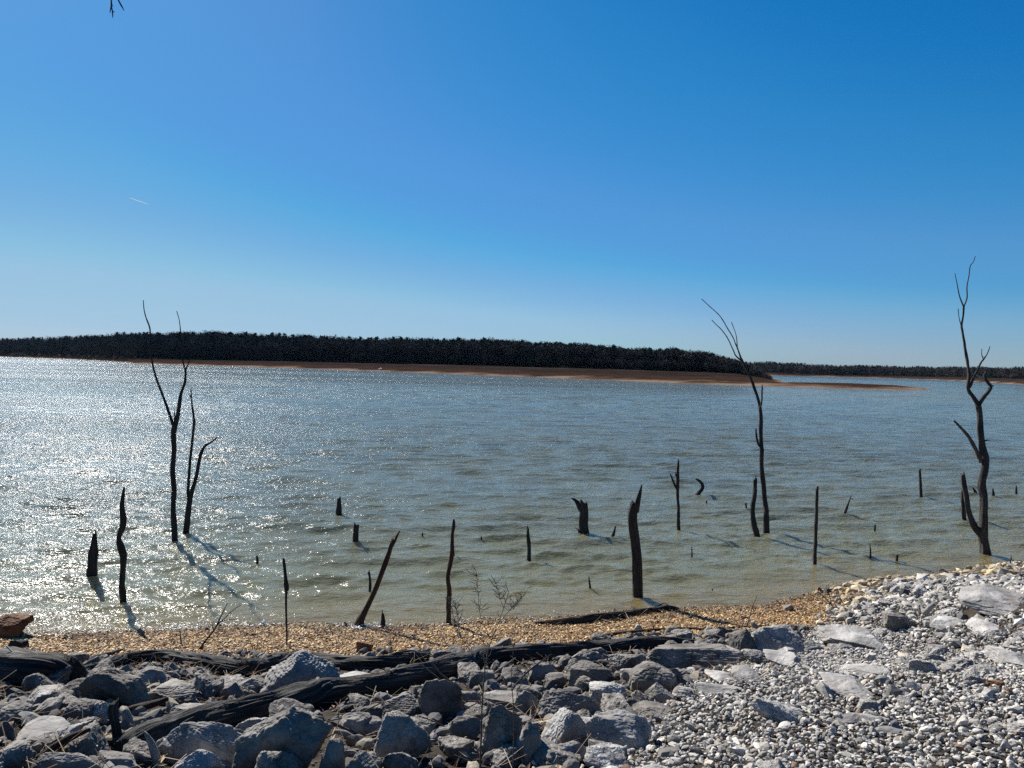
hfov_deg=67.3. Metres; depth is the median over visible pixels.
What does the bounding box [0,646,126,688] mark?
driftwood log
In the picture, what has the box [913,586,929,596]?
rock
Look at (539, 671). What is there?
rock
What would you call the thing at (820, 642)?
rock
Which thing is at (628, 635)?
rock
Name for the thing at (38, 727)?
boulder
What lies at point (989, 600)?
boulder
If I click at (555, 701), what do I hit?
boulder
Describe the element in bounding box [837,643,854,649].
rock
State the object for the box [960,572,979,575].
rock
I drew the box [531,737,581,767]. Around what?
rock
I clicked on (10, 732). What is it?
rock
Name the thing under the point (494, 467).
lake water
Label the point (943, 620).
boulder
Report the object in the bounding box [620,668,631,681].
rock
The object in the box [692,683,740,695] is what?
boulder
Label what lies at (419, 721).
rock
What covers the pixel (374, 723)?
rock
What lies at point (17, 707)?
rock
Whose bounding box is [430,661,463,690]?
stick
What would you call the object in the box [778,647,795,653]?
rock
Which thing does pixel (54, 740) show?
stick
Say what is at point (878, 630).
rock
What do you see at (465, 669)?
rock
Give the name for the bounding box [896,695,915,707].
rock
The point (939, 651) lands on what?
rock
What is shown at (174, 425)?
dead tree
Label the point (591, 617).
driftwood log
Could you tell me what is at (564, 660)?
rock
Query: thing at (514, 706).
dry weed
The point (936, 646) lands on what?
rock
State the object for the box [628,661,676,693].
boulder
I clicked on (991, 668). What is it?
rock
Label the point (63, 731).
rock
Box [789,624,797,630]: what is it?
rock
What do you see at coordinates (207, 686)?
rock
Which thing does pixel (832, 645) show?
rock
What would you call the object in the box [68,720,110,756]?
rock
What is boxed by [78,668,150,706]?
boulder
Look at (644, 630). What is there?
fallen branch
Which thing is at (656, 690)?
boulder
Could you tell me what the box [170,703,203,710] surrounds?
boulder
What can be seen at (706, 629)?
rock
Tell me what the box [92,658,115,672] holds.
rock
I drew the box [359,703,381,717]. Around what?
rock
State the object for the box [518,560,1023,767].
gravel
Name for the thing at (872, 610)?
rock
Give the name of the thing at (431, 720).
stick
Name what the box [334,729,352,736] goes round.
rock
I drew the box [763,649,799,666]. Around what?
boulder
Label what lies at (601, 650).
rock
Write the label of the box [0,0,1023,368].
sky
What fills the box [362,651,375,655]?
rock
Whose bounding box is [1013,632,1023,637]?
rock
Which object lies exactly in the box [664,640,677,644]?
rock
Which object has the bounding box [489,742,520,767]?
rock
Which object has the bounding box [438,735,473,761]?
rock
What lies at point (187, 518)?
dead tree
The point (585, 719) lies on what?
rock
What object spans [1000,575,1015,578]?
rock
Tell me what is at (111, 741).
rock
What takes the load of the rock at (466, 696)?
on the ground
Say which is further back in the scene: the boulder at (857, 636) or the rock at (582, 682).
the boulder at (857, 636)
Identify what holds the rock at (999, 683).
on the ground
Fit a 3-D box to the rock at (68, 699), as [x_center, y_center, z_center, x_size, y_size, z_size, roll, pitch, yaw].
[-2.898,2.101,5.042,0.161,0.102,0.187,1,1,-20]
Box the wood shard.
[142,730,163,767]
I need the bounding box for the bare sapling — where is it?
[199,603,240,648]
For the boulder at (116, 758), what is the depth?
3.66 m
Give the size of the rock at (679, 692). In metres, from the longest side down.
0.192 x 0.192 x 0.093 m
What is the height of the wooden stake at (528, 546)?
0.990 m
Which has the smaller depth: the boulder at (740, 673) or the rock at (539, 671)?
the boulder at (740, 673)
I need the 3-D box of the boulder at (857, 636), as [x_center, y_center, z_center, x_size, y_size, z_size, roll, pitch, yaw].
[3.532,2.644,7.956,0.578,0.142,0.621,1,1,0]
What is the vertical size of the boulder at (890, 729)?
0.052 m
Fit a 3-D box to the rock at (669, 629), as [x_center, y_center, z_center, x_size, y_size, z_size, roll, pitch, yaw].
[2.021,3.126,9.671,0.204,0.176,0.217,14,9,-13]
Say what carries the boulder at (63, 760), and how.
on the ground
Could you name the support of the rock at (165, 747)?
on the ground
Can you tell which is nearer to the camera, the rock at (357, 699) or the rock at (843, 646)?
the rock at (357, 699)
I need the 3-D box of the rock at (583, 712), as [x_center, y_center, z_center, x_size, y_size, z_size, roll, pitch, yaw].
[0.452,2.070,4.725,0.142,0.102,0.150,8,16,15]
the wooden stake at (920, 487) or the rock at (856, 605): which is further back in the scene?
the wooden stake at (920, 487)
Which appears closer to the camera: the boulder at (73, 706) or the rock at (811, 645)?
the boulder at (73, 706)
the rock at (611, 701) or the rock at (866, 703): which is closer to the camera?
the rock at (866, 703)
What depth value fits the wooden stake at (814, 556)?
14.35 m
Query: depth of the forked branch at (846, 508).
19.41 m
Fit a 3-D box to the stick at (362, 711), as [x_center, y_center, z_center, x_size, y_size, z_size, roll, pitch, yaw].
[-0.984,2.038,4.777,0.378,0.150,0.011,1,1,0]
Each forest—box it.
[0,330,772,379]
[737,361,1023,378]
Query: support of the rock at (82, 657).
on the ground
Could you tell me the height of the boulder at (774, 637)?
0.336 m
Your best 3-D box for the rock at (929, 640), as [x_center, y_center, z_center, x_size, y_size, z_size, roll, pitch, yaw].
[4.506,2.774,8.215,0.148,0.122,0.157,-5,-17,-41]
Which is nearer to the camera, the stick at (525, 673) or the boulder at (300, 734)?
the boulder at (300, 734)
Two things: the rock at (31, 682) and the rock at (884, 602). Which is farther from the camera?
the rock at (884, 602)
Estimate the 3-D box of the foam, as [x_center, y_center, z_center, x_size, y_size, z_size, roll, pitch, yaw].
[-2.792,3.260,10.477,8.537,0.020,0.540,1,1,-9]
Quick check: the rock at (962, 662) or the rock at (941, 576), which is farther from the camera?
the rock at (941, 576)
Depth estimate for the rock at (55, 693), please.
5.29 m
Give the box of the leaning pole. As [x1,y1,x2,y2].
[344,530,399,626]
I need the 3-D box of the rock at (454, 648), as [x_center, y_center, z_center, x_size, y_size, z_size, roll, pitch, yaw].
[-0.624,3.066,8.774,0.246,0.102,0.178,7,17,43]
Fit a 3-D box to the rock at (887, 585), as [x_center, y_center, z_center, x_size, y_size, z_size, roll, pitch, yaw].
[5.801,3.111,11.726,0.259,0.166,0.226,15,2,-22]
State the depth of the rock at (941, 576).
12.10 m
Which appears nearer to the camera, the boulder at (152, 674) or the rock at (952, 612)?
the boulder at (152, 674)
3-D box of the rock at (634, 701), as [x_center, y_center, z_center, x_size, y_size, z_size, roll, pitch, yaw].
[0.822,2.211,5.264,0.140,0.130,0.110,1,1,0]
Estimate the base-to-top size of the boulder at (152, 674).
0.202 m
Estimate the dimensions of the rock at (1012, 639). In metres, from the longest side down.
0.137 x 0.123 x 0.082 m
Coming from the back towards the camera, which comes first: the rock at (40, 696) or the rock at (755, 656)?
the rock at (755, 656)
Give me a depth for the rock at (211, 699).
5.64 m
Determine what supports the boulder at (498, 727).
on the ground
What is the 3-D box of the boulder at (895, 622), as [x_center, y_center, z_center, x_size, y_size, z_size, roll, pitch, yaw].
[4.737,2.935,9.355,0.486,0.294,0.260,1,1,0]
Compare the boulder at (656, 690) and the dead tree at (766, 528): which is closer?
the boulder at (656, 690)
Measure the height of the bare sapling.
0.587 m
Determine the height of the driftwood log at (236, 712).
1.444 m
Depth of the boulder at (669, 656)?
6.90 m
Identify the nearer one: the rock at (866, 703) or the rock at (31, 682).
the rock at (866, 703)
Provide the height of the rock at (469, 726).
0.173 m
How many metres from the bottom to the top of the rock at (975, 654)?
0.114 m
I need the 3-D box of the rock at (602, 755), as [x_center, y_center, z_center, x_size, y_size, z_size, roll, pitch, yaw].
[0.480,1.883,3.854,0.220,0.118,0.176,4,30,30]
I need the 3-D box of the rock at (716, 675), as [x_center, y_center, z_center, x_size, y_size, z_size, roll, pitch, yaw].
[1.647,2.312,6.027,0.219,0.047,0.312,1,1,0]
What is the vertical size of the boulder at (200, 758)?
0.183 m
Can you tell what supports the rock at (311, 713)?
on the ground
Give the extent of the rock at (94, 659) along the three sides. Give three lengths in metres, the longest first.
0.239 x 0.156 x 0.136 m
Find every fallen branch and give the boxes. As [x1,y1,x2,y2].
[35,728,90,759]
[128,697,168,711]
[605,625,771,636]
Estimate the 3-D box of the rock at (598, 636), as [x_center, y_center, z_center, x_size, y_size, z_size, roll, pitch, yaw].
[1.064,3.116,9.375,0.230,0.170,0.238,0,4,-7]
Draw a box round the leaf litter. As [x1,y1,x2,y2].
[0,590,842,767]
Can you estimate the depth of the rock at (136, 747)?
3.83 m
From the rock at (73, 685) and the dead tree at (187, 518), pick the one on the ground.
the rock at (73, 685)
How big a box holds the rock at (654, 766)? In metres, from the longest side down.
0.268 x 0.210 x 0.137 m
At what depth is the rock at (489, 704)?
5.18 m
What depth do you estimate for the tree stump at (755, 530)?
16.73 m
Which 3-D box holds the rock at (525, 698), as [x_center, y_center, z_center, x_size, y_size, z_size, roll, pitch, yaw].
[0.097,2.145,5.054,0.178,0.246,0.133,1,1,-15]
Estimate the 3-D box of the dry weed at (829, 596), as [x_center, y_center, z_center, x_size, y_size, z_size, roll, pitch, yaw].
[4.813,3.196,11.701,0.686,0.356,0.162,1,1,0]
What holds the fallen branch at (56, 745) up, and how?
on the rubble
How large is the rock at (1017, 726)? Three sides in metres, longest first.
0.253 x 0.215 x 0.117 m
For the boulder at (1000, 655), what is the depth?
6.85 m
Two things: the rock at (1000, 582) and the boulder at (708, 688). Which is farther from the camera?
the rock at (1000, 582)
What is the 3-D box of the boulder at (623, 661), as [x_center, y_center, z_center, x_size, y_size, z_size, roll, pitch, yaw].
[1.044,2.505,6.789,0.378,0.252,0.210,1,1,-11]
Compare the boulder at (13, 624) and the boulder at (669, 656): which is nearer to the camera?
the boulder at (669, 656)
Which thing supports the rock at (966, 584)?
on the ground
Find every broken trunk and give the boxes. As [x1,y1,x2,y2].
[571,498,588,533]
[627,484,642,597]
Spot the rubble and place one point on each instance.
(140, 714)
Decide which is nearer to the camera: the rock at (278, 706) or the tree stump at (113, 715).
the tree stump at (113, 715)
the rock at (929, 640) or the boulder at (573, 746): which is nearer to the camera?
the boulder at (573, 746)
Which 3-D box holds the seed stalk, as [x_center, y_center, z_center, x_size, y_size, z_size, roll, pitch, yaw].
[-2.753,2.663,9.398,0.066,1.053,0.186,0,2,-38]
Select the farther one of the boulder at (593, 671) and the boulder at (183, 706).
the boulder at (593, 671)
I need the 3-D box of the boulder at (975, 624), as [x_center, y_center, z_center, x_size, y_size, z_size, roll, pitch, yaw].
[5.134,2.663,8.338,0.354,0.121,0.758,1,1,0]
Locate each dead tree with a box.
[143,300,189,540]
[183,388,216,533]
[702,299,769,532]
[953,256,993,554]
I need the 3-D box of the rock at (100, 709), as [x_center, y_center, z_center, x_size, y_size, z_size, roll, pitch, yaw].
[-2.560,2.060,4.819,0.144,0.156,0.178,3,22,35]
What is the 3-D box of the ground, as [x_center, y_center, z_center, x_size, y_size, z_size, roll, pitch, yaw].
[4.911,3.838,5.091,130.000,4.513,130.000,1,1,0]
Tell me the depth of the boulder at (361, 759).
3.66 m
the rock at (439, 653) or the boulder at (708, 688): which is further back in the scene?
the rock at (439, 653)
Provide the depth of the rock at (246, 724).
4.60 m
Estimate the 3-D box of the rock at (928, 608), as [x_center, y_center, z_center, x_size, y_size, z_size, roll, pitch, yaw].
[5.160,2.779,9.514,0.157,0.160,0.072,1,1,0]
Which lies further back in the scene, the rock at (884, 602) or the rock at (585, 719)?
the rock at (884, 602)
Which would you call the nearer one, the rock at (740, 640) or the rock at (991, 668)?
the rock at (991, 668)
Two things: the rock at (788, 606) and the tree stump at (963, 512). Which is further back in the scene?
the tree stump at (963, 512)
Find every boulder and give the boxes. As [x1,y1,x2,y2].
[0,613,33,637]
[0,739,32,767]
[12,716,70,741]
[28,684,63,698]
[32,752,100,767]
[61,698,98,720]
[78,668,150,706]
[97,750,137,767]
[136,666,167,686]
[148,678,196,704]
[156,722,241,764]
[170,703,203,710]
[174,749,224,767]
[232,707,332,767]
[259,650,339,692]
[340,671,369,676]
[345,750,383,767]
[373,710,431,759]
[380,693,420,720]
[418,679,461,719]
[481,690,519,708]
[481,703,522,756]
[536,690,600,717]
[541,707,586,744]
[558,741,585,763]
[566,660,611,687]
[585,709,651,751]
[589,681,626,707]
[608,653,647,673]
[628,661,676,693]
[632,700,672,719]
[643,682,675,703]
[646,643,745,669]
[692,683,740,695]
[731,664,761,681]
[751,625,804,652]
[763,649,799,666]
[816,624,887,650]
[819,672,872,698]
[836,712,889,725]
[839,663,890,677]
[867,726,910,735]
[881,611,918,631]
[929,616,962,627]
[958,584,1023,616]
[965,617,998,633]
[984,646,1023,666]
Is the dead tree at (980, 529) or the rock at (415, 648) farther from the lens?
the dead tree at (980, 529)
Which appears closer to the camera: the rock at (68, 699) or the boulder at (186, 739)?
the boulder at (186, 739)
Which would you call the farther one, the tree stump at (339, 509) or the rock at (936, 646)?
the tree stump at (339, 509)
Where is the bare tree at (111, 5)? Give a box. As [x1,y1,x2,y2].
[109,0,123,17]
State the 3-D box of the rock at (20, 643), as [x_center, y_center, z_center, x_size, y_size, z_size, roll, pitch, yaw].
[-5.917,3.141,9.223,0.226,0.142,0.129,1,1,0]
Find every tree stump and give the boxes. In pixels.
[86,531,98,576]
[107,697,121,750]
[336,496,341,515]
[352,522,358,541]
[380,610,385,627]
[750,476,759,536]
[960,489,966,519]
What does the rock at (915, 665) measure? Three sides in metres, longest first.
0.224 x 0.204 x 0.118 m
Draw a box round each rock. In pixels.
[0,700,32,723]
[0,721,16,741]
[8,639,28,647]
[21,673,54,691]
[31,689,52,703]
[34,696,64,715]
[46,665,71,684]
[50,689,74,697]
[55,718,96,737]
[58,678,84,697]
[59,692,78,707]
[68,652,89,661]
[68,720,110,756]
[84,656,99,665]
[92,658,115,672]
[92,700,120,723]
[100,654,108,659]
[105,737,119,746]
[120,706,134,729]
[122,737,151,766]
[157,740,177,760]
[188,671,210,684]
[194,672,223,700]
[205,696,215,703]
[217,682,242,700]
[224,674,245,686]
[235,717,267,730]
[238,675,264,693]
[255,750,303,767]
[269,698,313,717]
[295,707,318,717]
[319,738,345,767]
[337,712,371,737]
[348,693,369,708]
[356,641,373,652]
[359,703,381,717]
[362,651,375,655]
[365,716,381,737]
[382,752,419,767]
[408,647,420,650]
[409,685,421,697]
[410,715,436,730]
[432,650,453,657]
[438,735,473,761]
[447,644,464,652]
[449,715,480,739]
[457,662,479,679]
[461,691,481,709]
[464,704,487,719]
[469,669,494,688]
[483,698,494,710]
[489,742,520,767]
[490,637,510,646]
[501,667,528,684]
[512,690,537,715]
[513,684,541,699]
[516,721,541,765]
[528,662,556,685]
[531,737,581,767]
[544,672,567,687]
[557,654,571,671]
[566,658,578,671]
[572,649,601,660]
[574,675,592,692]
[577,708,591,716]
[581,717,591,737]
[585,743,626,767]
[588,739,627,756]
[589,647,607,654]
[591,632,607,640]
[600,692,632,711]
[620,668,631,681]
[624,633,633,637]
[626,698,639,706]
[627,690,643,700]
[634,624,642,629]
[641,764,667,767]
[664,626,679,635]
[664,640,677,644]
[669,668,683,685]
[671,629,692,638]
[672,685,698,699]
[683,668,694,672]
[703,626,711,633]
[704,669,734,681]
[706,629,724,638]
[713,626,733,635]
[729,627,756,650]
[743,649,767,663]
[751,697,803,724]
[758,758,785,767]
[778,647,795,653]
[783,604,793,610]
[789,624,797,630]
[803,639,823,650]
[815,640,828,646]
[827,643,837,647]
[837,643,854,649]
[853,602,861,609]
[856,697,882,711]
[868,608,877,614]
[872,628,887,632]
[878,598,891,606]
[883,581,896,590]
[894,658,908,663]
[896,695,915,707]
[898,597,911,602]
[907,659,935,672]
[912,582,925,594]
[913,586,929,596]
[922,602,935,614]
[924,644,949,653]
[926,638,942,644]
[927,654,945,661]
[929,616,936,621]
[929,648,944,655]
[934,608,959,616]
[936,574,947,578]
[946,657,973,667]
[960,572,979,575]
[961,582,971,585]
[962,666,984,683]
[964,650,984,658]
[967,663,996,672]
[982,630,1006,638]
[986,680,1004,688]
[995,580,1006,584]
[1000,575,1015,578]
[1006,719,1023,738]
[1007,637,1023,645]
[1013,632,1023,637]
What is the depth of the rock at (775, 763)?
3.59 m
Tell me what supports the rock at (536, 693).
on the ground
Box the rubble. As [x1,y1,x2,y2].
[0,622,818,767]
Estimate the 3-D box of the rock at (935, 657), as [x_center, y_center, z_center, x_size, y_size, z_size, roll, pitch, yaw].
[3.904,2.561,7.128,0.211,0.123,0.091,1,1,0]
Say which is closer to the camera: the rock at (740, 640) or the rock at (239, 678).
the rock at (239, 678)
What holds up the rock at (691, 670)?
on the ground
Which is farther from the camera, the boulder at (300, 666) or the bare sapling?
the bare sapling
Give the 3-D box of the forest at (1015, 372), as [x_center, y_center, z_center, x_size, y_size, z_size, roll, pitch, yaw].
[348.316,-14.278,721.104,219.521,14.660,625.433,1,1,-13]
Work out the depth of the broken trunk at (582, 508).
16.68 m
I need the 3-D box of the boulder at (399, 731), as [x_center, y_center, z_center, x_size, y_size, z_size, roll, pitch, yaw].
[-0.577,1.882,3.983,0.325,0.353,0.184,1,1,0]
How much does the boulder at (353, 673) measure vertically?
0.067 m
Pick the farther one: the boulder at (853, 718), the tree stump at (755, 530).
the tree stump at (755, 530)
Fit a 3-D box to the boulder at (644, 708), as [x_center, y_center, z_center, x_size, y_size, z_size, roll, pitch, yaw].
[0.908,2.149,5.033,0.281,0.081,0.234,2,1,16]
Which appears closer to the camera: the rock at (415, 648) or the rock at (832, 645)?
the rock at (832, 645)
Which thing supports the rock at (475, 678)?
on the ground
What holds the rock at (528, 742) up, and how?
on the ground
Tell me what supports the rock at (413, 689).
on the ground
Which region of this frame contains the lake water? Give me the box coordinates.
[0,357,1023,635]
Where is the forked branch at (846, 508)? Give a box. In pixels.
[843,495,852,512]
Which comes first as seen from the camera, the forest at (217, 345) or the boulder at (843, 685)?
the boulder at (843, 685)
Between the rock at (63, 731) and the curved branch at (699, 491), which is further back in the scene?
the curved branch at (699, 491)
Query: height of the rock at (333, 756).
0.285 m
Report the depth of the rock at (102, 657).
8.23 m
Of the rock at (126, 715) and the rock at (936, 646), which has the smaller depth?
the rock at (126, 715)
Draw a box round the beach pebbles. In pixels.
[0,579,884,657]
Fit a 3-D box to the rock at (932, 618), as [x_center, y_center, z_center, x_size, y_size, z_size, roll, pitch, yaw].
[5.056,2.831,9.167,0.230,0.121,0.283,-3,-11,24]
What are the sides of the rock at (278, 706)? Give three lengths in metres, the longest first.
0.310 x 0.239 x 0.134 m
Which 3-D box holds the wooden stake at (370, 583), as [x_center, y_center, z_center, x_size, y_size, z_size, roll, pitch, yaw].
[-2.261,3.276,12.224,0.079,0.656,0.058,1,1,0]
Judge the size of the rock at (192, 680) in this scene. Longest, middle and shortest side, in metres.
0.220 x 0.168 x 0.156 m
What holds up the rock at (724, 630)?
on the ground
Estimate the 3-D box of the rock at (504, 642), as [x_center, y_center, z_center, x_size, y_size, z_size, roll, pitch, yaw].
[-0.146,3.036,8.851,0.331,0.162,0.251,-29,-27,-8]
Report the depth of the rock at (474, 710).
4.94 m
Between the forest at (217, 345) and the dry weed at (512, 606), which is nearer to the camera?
the dry weed at (512, 606)
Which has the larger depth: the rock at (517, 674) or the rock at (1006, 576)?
the rock at (1006, 576)
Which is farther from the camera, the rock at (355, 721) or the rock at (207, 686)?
the rock at (207, 686)
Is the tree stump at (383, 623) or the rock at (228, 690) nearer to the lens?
the rock at (228, 690)
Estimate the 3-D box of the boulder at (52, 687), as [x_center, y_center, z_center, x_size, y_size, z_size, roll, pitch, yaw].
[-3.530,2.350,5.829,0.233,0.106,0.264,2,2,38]
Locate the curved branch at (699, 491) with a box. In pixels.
[695,478,703,494]
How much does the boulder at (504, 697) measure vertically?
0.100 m
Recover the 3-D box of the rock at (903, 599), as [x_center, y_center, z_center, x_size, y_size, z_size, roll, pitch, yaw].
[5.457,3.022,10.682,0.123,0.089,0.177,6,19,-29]
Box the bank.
[766,371,1023,384]
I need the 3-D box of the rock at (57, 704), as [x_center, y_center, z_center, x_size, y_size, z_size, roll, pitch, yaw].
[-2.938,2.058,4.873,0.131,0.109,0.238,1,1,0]
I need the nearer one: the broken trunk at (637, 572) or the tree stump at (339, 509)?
the broken trunk at (637, 572)
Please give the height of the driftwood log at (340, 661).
0.558 m
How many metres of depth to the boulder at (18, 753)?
3.66 m
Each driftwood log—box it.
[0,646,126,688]
[85,648,430,676]
[112,635,695,751]
[535,603,679,624]
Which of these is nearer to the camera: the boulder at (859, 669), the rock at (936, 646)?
the boulder at (859, 669)
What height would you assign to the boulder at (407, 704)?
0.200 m
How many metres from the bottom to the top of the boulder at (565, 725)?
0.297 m
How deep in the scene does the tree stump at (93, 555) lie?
12.37 m
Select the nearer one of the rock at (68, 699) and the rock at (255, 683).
the rock at (68, 699)
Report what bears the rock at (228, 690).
on the ground
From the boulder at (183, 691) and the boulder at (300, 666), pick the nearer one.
the boulder at (183, 691)
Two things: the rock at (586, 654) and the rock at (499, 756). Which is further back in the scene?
the rock at (586, 654)
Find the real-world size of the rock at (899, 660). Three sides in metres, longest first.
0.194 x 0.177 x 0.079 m
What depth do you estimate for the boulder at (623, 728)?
4.20 m
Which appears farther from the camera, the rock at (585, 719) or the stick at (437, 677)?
the stick at (437, 677)
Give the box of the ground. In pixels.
[0,584,1023,767]
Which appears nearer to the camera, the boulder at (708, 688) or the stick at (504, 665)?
the boulder at (708, 688)
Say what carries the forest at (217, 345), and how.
on the shore
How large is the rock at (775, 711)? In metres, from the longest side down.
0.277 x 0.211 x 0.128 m
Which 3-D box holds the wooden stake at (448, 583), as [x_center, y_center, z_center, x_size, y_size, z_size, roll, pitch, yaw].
[-0.861,2.771,10.666,0.116,1.808,0.090,1,1,0]
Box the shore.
[0,348,930,389]
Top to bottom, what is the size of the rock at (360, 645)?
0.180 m
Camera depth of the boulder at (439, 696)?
5.11 m
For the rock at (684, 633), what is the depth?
8.90 m
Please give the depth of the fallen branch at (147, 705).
5.12 m
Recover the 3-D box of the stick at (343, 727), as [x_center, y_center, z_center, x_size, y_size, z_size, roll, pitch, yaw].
[-0.960,2.047,4.539,0.228,0.116,0.020,1,1,0]
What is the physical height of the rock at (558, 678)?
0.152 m
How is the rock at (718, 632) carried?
on the ground
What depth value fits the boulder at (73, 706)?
4.74 m
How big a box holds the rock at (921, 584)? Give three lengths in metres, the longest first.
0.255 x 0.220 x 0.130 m
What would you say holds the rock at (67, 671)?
on the ground
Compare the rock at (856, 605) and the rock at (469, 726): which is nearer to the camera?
the rock at (469, 726)
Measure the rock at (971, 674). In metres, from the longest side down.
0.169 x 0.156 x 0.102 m
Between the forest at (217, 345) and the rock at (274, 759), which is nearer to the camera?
the rock at (274, 759)
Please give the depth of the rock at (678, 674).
5.99 m
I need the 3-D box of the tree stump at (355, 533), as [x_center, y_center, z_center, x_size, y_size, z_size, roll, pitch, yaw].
[-3.113,3.119,15.258,0.152,0.793,0.147,1,1,0]
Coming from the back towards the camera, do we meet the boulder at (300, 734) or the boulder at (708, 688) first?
the boulder at (708, 688)
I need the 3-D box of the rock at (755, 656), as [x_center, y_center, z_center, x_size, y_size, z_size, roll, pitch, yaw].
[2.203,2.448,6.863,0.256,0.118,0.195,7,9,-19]
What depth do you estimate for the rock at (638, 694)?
5.36 m
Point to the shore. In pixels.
(674, 376)
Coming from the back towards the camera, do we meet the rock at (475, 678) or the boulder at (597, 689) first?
the rock at (475, 678)
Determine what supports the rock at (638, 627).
on the ground
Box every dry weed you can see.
[445,564,532,767]
[510,626,523,767]
[806,587,850,603]
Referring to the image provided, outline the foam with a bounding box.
[22,611,555,633]
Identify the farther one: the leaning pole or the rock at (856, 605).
the rock at (856, 605)
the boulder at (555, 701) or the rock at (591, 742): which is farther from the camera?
the boulder at (555, 701)
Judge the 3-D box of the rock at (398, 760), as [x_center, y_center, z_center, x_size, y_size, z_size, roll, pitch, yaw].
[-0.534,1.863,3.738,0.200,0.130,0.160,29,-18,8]
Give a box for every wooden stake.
[116,487,126,602]
[368,569,371,591]
[446,519,454,623]
[526,525,530,560]
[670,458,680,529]
[812,486,818,564]
[919,469,922,496]
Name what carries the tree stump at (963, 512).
on the ground
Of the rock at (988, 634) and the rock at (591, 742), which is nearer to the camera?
the rock at (591, 742)
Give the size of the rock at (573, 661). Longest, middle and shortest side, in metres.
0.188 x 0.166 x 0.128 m
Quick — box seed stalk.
[282,558,288,644]
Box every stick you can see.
[49,736,61,744]
[325,701,383,721]
[330,721,365,737]
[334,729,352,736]
[417,715,445,726]
[422,665,465,703]
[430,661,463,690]
[494,657,515,672]
[515,654,551,683]

